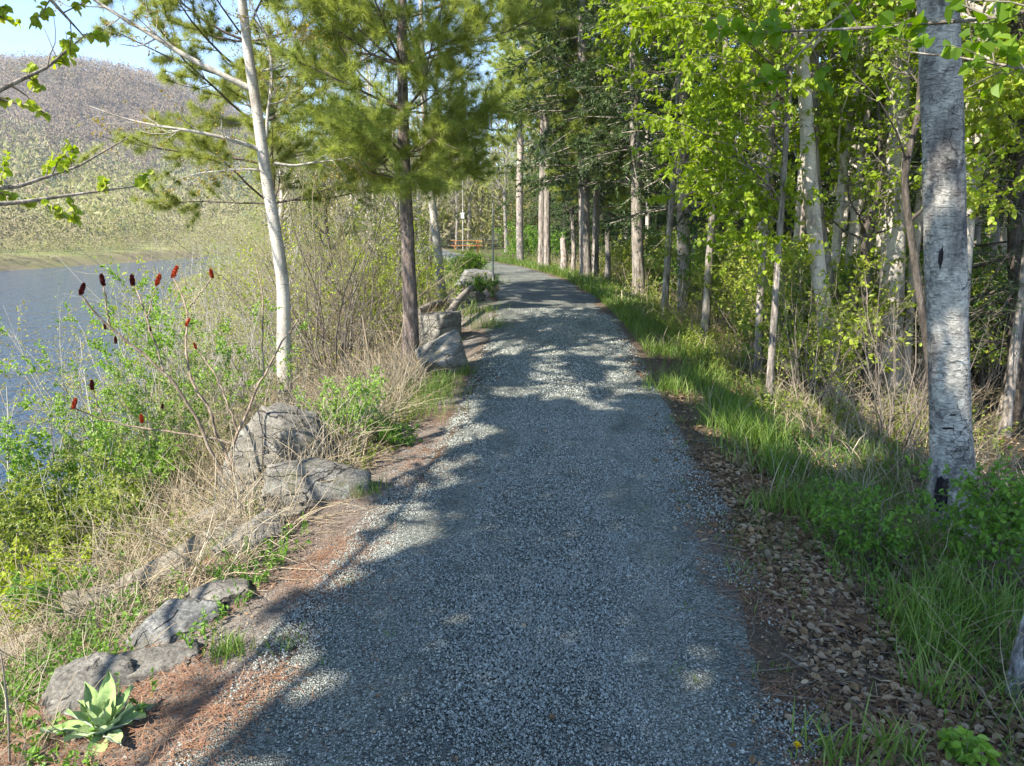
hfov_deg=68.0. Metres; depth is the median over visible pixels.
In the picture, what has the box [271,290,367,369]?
bank shrub
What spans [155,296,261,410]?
bank shrub
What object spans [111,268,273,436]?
bank shrub
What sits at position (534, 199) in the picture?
budding tree
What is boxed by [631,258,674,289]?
woodland shrub
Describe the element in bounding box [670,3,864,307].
spruce tree
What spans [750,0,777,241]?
woodland tree
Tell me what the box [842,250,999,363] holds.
woodland shrub
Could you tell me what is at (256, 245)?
bank shrub
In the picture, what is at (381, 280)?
leafy shrub
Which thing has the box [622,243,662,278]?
woodland shrub
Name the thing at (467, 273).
rock
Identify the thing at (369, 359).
dry stalk
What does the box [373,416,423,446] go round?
leafy shrub
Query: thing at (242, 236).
bank shrub
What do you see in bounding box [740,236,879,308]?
woodland shrub
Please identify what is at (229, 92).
pine tree
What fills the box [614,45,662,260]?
woodland tree
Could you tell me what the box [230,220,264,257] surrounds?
bank shrub
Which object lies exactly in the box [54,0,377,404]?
birch tree
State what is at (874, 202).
sapling
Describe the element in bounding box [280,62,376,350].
budding tree
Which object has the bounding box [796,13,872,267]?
woodland tree
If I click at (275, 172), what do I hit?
budding tree
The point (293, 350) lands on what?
bank shrub
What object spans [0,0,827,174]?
sky
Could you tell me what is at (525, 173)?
budding tree
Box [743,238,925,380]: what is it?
woodland shrub
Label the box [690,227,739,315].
woodland shrub
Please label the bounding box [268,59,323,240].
budding tree
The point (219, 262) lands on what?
bank shrub
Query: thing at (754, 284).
woodland shrub
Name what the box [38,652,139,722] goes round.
rock
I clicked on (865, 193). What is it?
spruce tree
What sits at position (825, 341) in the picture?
woodland shrub
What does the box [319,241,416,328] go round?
bank shrub
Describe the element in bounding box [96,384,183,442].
bank shrub
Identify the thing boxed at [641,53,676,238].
woodland tree
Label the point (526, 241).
leafy shrub
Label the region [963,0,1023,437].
leafy tree
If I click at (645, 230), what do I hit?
woodland shrub
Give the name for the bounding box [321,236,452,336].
bank shrub
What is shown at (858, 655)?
leaf litter
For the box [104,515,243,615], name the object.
rock
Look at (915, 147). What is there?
woodland tree
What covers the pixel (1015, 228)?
hemlock tree
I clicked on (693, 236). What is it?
woodland tree
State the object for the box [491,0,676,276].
spruce tree
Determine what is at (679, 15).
leafy tree
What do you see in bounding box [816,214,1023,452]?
bare shrub
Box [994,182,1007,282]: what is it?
woodland tree
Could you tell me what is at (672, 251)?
woodland shrub
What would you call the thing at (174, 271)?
sumac shrub
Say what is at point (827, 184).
spruce tree
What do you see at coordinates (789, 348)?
bare shrub
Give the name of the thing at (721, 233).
woodland shrub
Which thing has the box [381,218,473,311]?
leafy shrub
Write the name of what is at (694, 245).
woodland shrub
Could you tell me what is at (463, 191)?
budding tree
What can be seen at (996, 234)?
woodland tree
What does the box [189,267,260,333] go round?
bank shrub
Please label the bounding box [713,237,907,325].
woodland shrub
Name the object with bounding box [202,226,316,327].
bank shrub
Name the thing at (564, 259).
tree snag
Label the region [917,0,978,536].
birch tree
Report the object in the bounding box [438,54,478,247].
budding tree
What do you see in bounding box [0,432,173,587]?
leafy shrub
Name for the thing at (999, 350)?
woodland shrub
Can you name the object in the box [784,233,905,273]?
woodland shrub
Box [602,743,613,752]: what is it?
rock
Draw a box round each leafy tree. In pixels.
[0,0,153,226]
[580,0,765,315]
[581,0,840,400]
[596,0,858,342]
[671,0,963,382]
[702,0,1023,111]
[718,10,911,262]
[780,0,923,379]
[819,0,999,374]
[910,22,1023,414]
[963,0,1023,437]
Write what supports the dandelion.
on the ground at (476, 337)
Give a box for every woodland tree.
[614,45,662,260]
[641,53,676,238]
[670,6,737,267]
[731,42,786,235]
[748,43,798,226]
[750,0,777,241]
[753,40,792,192]
[766,120,801,245]
[787,6,917,356]
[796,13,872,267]
[814,1,967,371]
[823,50,912,257]
[836,3,921,298]
[871,23,1005,382]
[897,50,1006,388]
[910,11,921,174]
[912,15,921,160]
[973,0,1006,257]
[975,140,1006,221]
[981,117,1007,353]
[981,118,997,238]
[988,3,1006,272]
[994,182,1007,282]
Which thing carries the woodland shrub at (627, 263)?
on the ground at (476, 337)
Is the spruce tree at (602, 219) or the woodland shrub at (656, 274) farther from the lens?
the spruce tree at (602, 219)
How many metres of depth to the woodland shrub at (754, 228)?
10.59 m
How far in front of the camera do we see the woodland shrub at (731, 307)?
11.21 m
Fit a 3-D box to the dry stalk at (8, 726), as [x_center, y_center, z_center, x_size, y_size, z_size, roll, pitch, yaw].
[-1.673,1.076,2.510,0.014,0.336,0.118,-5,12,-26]
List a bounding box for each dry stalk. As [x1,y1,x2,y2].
[0,654,10,762]
[261,409,262,469]
[362,315,371,372]
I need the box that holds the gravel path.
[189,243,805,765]
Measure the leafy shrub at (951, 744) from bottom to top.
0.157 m
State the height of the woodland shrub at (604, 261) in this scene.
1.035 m
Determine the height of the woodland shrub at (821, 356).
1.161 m
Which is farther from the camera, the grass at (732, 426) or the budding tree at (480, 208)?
the budding tree at (480, 208)
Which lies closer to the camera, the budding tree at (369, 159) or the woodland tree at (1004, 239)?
the woodland tree at (1004, 239)
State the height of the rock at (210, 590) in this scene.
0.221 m
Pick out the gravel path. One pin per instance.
(523, 289)
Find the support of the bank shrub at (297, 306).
on the ground at (476, 337)
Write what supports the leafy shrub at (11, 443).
on the ground at (476, 337)
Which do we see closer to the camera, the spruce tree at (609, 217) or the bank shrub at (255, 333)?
the bank shrub at (255, 333)
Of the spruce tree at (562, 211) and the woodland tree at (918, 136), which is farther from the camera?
the spruce tree at (562, 211)
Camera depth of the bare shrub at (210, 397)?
6.87 m
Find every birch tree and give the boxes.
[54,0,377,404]
[367,0,446,299]
[695,0,852,402]
[738,0,982,401]
[786,0,916,399]
[910,0,998,312]
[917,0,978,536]
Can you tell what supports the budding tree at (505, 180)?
on the ground at (476, 337)
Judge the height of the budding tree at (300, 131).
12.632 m
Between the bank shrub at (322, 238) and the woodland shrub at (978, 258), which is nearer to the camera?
the woodland shrub at (978, 258)
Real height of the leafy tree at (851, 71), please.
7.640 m
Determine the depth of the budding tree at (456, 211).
56.30 m
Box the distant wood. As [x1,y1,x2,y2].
[239,92,985,250]
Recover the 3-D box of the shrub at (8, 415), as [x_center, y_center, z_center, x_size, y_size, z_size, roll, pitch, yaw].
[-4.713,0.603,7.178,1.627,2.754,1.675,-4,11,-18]
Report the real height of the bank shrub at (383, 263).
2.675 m
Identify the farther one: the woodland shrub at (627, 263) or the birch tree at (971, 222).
the woodland shrub at (627, 263)
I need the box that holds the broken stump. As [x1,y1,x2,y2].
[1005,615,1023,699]
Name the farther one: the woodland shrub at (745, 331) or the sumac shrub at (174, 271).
the woodland shrub at (745, 331)
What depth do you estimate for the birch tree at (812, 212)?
7.97 m
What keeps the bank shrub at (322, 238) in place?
on the ground at (476, 337)
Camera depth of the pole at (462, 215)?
49.68 m
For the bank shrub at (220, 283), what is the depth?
32.22 m
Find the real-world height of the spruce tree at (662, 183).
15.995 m
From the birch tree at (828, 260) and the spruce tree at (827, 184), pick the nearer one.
the birch tree at (828, 260)
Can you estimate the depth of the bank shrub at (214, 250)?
52.87 m
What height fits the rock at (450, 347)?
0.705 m
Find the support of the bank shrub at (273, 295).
on the ground at (476, 337)
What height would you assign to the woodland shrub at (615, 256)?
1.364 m
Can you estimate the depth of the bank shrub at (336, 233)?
42.26 m
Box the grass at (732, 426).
[186,244,1023,765]
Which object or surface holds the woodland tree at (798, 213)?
on the ground at (476, 337)
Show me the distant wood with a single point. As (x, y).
(485, 218)
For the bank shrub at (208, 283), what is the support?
on the ground at (476, 337)
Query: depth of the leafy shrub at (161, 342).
7.74 m
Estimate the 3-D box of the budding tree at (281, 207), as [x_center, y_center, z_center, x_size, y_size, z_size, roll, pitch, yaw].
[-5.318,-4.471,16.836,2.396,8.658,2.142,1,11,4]
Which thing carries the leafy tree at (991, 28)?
on the ground at (476, 337)
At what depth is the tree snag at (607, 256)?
19.19 m
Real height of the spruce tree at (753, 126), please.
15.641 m
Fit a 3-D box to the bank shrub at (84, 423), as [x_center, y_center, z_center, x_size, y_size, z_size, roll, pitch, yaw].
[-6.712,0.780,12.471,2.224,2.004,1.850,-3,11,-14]
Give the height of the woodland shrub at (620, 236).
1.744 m
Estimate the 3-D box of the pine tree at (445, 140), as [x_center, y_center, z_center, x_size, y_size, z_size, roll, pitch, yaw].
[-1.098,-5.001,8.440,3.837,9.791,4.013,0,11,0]
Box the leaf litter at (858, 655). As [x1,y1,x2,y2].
[40,343,1023,765]
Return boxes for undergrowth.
[0,245,1023,765]
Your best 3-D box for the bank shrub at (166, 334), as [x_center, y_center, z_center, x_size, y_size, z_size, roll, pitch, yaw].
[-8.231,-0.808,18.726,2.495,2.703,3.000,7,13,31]
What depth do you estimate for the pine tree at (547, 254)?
22.66 m
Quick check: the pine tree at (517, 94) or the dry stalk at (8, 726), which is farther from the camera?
the pine tree at (517, 94)
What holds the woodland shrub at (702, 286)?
on the ground at (476, 337)
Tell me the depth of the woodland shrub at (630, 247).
20.62 m
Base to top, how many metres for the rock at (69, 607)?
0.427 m
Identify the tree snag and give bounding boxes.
[560,234,567,269]
[570,215,575,272]
[604,231,610,280]
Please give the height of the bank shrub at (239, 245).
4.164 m
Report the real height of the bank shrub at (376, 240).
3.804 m
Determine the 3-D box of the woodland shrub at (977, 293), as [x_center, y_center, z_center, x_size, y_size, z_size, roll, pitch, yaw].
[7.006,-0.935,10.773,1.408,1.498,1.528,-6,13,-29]
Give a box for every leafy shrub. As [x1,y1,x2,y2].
[0,264,309,495]
[0,383,209,562]
[0,431,178,585]
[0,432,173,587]
[0,536,107,633]
[5,549,139,630]
[285,173,459,353]
[291,365,397,457]
[314,203,454,360]
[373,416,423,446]
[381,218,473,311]
[443,249,488,275]
[464,272,499,297]
[494,220,537,259]
[524,225,570,262]
[794,476,922,565]
[904,444,1023,588]
[937,725,1002,765]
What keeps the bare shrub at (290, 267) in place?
on the ground at (476, 337)
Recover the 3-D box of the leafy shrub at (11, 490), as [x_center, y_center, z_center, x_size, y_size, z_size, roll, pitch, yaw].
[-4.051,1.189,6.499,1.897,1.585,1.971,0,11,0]
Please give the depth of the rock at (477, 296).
14.10 m
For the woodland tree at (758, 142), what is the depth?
20.97 m
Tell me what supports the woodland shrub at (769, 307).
on the ground at (476, 337)
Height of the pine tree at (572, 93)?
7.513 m
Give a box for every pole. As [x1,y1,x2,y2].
[460,181,464,250]
[492,203,493,280]
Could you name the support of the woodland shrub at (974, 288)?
on the ground at (476, 337)
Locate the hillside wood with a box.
[0,49,330,214]
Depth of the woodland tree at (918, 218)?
8.87 m
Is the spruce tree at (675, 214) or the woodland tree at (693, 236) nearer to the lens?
the woodland tree at (693, 236)
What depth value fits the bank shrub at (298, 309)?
11.32 m
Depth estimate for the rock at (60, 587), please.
5.22 m
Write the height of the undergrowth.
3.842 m
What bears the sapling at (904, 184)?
on the ground at (476, 337)
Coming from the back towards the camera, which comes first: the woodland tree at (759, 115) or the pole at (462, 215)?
the pole at (462, 215)
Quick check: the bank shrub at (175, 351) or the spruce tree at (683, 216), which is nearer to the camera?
the spruce tree at (683, 216)
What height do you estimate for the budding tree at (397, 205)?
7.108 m
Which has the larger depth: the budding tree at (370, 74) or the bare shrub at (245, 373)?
the budding tree at (370, 74)
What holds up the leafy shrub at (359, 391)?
on the ground at (476, 337)
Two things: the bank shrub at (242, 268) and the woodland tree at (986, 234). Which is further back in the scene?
the bank shrub at (242, 268)
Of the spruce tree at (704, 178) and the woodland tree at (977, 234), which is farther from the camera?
the spruce tree at (704, 178)
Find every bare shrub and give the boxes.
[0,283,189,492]
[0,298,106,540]
[17,321,333,507]
[32,194,389,424]
[85,280,352,451]
[126,151,514,382]
[151,286,311,425]
[199,154,472,395]
[737,214,910,409]
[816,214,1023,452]
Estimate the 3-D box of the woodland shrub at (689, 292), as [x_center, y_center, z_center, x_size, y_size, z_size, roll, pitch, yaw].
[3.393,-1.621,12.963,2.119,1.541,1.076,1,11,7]
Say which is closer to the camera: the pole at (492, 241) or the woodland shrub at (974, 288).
the woodland shrub at (974, 288)
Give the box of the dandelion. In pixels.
[793,741,801,759]
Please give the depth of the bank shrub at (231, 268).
41.25 m
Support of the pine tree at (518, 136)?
on the ground at (476, 337)
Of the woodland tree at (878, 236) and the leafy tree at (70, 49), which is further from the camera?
the woodland tree at (878, 236)
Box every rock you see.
[0,554,140,637]
[0,618,63,674]
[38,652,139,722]
[61,583,112,631]
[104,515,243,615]
[118,638,200,682]
[125,598,222,650]
[160,496,260,547]
[185,578,251,607]
[209,508,283,557]
[217,402,340,500]
[260,457,371,510]
[276,506,309,521]
[415,329,469,375]
[418,311,461,344]
[446,290,485,307]
[455,269,494,286]
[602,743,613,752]
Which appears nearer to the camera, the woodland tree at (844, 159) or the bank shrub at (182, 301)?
the woodland tree at (844, 159)
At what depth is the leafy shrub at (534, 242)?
32.77 m
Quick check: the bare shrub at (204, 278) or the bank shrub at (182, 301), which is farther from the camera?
the bank shrub at (182, 301)
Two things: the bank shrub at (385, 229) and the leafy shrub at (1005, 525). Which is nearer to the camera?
the leafy shrub at (1005, 525)
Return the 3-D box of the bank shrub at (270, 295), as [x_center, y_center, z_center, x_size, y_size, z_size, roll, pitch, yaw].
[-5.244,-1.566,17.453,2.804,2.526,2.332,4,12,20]
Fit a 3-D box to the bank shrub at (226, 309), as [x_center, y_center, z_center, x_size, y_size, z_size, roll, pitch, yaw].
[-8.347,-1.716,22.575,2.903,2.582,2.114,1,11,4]
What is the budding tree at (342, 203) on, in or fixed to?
on the ground at (476, 337)
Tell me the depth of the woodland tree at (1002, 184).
12.91 m
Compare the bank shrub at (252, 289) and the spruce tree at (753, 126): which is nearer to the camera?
the bank shrub at (252, 289)
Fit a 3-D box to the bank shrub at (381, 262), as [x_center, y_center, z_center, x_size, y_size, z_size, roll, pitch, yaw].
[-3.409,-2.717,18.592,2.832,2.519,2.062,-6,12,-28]
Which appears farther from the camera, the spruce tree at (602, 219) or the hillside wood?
the hillside wood
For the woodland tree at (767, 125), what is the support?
on the ground at (476, 337)
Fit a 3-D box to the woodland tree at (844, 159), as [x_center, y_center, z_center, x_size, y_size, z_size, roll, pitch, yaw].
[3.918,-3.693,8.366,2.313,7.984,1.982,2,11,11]
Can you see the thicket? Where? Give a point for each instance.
(111, 216)
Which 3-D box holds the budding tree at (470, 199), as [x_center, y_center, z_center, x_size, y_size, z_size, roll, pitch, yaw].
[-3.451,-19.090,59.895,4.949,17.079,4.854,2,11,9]
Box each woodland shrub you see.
[590,233,631,271]
[591,251,623,272]
[599,225,676,274]
[599,238,651,277]
[615,249,647,281]
[622,221,675,274]
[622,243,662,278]
[629,222,719,297]
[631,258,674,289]
[644,251,676,290]
[648,229,703,292]
[649,244,775,324]
[655,227,727,291]
[658,223,832,339]
[661,222,771,327]
[689,221,809,345]
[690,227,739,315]
[693,255,860,346]
[699,220,792,313]
[699,223,787,324]
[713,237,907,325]
[718,224,870,338]
[724,251,911,380]
[726,262,878,382]
[728,235,875,391]
[729,218,921,405]
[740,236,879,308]
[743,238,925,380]
[755,275,877,386]
[762,300,875,403]
[783,248,877,298]
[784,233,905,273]
[841,236,1007,383]
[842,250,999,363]
[846,234,995,334]
[905,245,1001,293]
[914,255,1007,392]
[918,284,1006,389]
[970,265,1006,364]
[970,266,1007,386]
[972,256,1006,367]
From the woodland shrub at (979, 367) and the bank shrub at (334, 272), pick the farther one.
the bank shrub at (334, 272)
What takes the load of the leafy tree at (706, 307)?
on the ground at (476, 337)
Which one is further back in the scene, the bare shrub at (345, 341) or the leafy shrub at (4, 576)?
the bare shrub at (345, 341)
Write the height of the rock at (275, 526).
0.312 m
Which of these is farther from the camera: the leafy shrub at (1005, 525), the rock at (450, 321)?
the rock at (450, 321)
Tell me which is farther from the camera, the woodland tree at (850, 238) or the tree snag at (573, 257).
the tree snag at (573, 257)
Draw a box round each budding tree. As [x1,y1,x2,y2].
[217,26,326,278]
[220,0,334,312]
[232,16,322,260]
[241,8,315,240]
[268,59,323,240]
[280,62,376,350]
[283,117,315,226]
[314,81,348,230]
[330,63,371,243]
[331,136,356,245]
[333,1,408,246]
[341,24,400,268]
[362,36,440,306]
[370,69,396,100]
[394,77,442,244]
[408,42,457,259]
[434,79,474,246]
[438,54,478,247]
[440,128,474,249]
[445,47,495,248]
[463,121,499,246]
[475,66,515,245]
[476,40,528,252]
[496,124,539,237]
[524,131,558,221]
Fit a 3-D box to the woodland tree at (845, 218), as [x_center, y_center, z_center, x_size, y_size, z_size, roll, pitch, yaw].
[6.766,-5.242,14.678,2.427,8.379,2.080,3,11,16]
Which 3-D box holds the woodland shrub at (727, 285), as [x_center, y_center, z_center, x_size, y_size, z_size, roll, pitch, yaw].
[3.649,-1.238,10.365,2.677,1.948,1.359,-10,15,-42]
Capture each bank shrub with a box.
[0,270,249,478]
[19,380,162,488]
[80,253,275,430]
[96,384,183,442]
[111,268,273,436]
[114,260,231,377]
[125,300,234,396]
[145,327,212,369]
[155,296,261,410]
[161,235,245,313]
[161,246,297,355]
[176,286,257,359]
[186,239,267,310]
[189,218,446,404]
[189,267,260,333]
[191,251,245,296]
[197,268,254,303]
[200,220,268,269]
[200,231,245,278]
[201,267,314,346]
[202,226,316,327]
[206,234,316,340]
[207,253,258,288]
[212,244,345,379]
[219,289,333,400]
[220,222,268,254]
[220,297,268,367]
[221,229,252,268]
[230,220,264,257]
[230,260,352,383]
[234,268,322,340]
[237,214,267,250]
[243,226,273,277]
[250,217,393,348]
[250,305,344,393]
[256,212,322,263]
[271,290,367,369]
[290,191,456,301]
[295,208,356,284]
[317,214,360,260]
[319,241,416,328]
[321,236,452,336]
[336,229,424,333]
[341,224,430,317]
[352,197,448,296]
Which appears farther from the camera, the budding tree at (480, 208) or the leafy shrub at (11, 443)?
the budding tree at (480, 208)
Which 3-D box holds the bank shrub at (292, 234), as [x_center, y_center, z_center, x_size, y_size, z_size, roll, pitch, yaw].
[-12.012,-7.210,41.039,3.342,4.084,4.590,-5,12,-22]
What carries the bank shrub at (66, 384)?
on the ground at (476, 337)
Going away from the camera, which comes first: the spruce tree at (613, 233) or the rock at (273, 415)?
the rock at (273, 415)
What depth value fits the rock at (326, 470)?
4.77 m
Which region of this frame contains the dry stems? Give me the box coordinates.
[0,245,1023,765]
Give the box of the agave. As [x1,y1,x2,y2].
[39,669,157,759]
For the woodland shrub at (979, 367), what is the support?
on the ground at (476, 337)
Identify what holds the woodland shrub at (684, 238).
on the ground at (476, 337)
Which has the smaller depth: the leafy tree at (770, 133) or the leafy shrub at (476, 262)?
the leafy tree at (770, 133)
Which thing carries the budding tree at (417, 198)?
on the ground at (476, 337)
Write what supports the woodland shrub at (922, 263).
on the ground at (476, 337)
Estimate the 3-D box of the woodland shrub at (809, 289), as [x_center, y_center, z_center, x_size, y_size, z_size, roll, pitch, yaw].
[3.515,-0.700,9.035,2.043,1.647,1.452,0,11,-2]
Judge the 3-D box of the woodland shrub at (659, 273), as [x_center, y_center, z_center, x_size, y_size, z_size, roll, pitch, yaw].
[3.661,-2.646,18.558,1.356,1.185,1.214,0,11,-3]
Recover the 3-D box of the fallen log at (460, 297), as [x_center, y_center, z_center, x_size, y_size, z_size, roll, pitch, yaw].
[-0.809,-1.329,12.064,0.125,0.358,1.829,1,11,7]
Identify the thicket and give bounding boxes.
[0,109,323,260]
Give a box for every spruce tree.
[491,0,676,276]
[499,89,577,258]
[524,18,607,263]
[544,2,701,296]
[555,4,630,265]
[575,0,630,249]
[578,38,701,267]
[595,0,774,322]
[619,53,701,244]
[625,38,703,241]
[658,3,766,269]
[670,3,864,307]
[731,43,785,240]
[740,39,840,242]
[776,4,921,246]
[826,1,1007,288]
[826,68,914,224]
[909,54,1006,275]
[974,217,1006,381]
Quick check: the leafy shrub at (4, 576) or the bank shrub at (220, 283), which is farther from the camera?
the bank shrub at (220, 283)
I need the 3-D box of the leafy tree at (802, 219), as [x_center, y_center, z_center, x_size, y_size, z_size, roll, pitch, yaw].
[4.457,-4.707,10.505,2.846,8.584,3.643,11,15,44]
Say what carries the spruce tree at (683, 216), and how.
on the ground at (476, 337)
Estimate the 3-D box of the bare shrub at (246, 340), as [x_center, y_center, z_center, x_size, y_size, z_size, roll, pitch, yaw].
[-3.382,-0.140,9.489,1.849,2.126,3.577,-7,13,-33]
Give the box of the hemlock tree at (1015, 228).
[882,0,1023,422]
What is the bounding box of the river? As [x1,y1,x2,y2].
[0,256,238,534]
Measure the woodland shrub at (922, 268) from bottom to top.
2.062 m
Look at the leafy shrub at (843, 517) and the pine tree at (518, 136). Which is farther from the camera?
the pine tree at (518, 136)
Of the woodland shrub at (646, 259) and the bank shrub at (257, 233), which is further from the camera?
the bank shrub at (257, 233)
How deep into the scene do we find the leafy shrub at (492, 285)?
14.81 m
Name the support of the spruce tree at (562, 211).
on the ground at (476, 337)
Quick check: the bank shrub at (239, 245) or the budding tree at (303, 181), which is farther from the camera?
the bank shrub at (239, 245)
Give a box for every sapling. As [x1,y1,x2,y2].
[803,30,921,407]
[810,0,1023,404]
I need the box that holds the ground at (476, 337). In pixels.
[0,69,1023,765]
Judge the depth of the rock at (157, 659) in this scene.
2.96 m
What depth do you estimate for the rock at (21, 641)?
4.32 m
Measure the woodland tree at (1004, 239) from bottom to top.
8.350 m
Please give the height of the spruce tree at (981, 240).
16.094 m
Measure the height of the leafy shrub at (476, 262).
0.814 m
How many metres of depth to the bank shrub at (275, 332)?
12.61 m
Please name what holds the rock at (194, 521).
on the ground at (476, 337)
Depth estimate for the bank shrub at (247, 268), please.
22.38 m
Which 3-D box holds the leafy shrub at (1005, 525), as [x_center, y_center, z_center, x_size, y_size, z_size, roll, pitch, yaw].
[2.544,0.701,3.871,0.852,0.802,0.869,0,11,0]
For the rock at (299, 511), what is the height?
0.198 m
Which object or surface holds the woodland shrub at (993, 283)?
on the ground at (476, 337)
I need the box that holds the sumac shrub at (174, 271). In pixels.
[71,265,297,492]
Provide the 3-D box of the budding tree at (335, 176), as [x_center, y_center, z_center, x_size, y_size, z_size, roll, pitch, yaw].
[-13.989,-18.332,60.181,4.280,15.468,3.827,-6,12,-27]
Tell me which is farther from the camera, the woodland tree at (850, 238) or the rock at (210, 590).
the woodland tree at (850, 238)
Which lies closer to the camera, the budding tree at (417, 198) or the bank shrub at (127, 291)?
the bank shrub at (127, 291)
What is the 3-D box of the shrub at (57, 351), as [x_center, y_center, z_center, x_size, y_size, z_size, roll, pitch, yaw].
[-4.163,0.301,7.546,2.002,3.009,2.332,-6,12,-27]
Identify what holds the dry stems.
on the ground at (476, 337)
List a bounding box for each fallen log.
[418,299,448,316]
[446,285,473,310]
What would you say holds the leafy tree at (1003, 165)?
on the ground at (476, 337)
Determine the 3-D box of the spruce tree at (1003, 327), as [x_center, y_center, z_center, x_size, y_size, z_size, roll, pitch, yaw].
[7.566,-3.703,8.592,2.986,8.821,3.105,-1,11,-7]
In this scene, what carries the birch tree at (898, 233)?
on the ground at (476, 337)
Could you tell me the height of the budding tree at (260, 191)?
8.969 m
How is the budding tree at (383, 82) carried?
on the ground at (476, 337)
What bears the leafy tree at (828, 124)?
on the ground at (476, 337)
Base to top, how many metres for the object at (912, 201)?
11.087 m
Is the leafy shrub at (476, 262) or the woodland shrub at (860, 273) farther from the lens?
the leafy shrub at (476, 262)
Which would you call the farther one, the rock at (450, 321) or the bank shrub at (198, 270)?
the bank shrub at (198, 270)
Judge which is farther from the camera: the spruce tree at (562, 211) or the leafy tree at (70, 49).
the spruce tree at (562, 211)
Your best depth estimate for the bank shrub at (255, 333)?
20.39 m
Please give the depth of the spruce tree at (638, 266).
15.88 m
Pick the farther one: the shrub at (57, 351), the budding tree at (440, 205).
the budding tree at (440, 205)
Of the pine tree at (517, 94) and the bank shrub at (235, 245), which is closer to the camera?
the pine tree at (517, 94)
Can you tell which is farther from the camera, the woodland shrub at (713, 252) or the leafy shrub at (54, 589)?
the woodland shrub at (713, 252)
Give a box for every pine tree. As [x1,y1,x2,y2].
[72,0,423,297]
[256,0,582,368]
[480,0,564,260]
[488,0,588,268]
[493,0,576,265]
[543,0,653,276]
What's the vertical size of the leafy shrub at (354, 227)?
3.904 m
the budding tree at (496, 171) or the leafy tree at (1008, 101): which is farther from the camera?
the budding tree at (496, 171)
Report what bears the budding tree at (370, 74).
on the ground at (476, 337)
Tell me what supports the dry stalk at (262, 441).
on the ground at (476, 337)
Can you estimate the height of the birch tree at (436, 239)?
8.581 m
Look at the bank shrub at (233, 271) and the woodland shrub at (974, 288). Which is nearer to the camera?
the woodland shrub at (974, 288)
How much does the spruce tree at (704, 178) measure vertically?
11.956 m
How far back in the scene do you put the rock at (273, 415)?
5.62 m
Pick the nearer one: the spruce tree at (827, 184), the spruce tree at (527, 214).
the spruce tree at (827, 184)
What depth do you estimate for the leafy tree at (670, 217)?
12.69 m
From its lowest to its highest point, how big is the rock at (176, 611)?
0.325 m
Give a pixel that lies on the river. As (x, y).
(35, 287)
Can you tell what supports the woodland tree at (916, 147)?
on the ground at (476, 337)
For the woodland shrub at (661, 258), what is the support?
on the ground at (476, 337)
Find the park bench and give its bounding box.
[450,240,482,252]

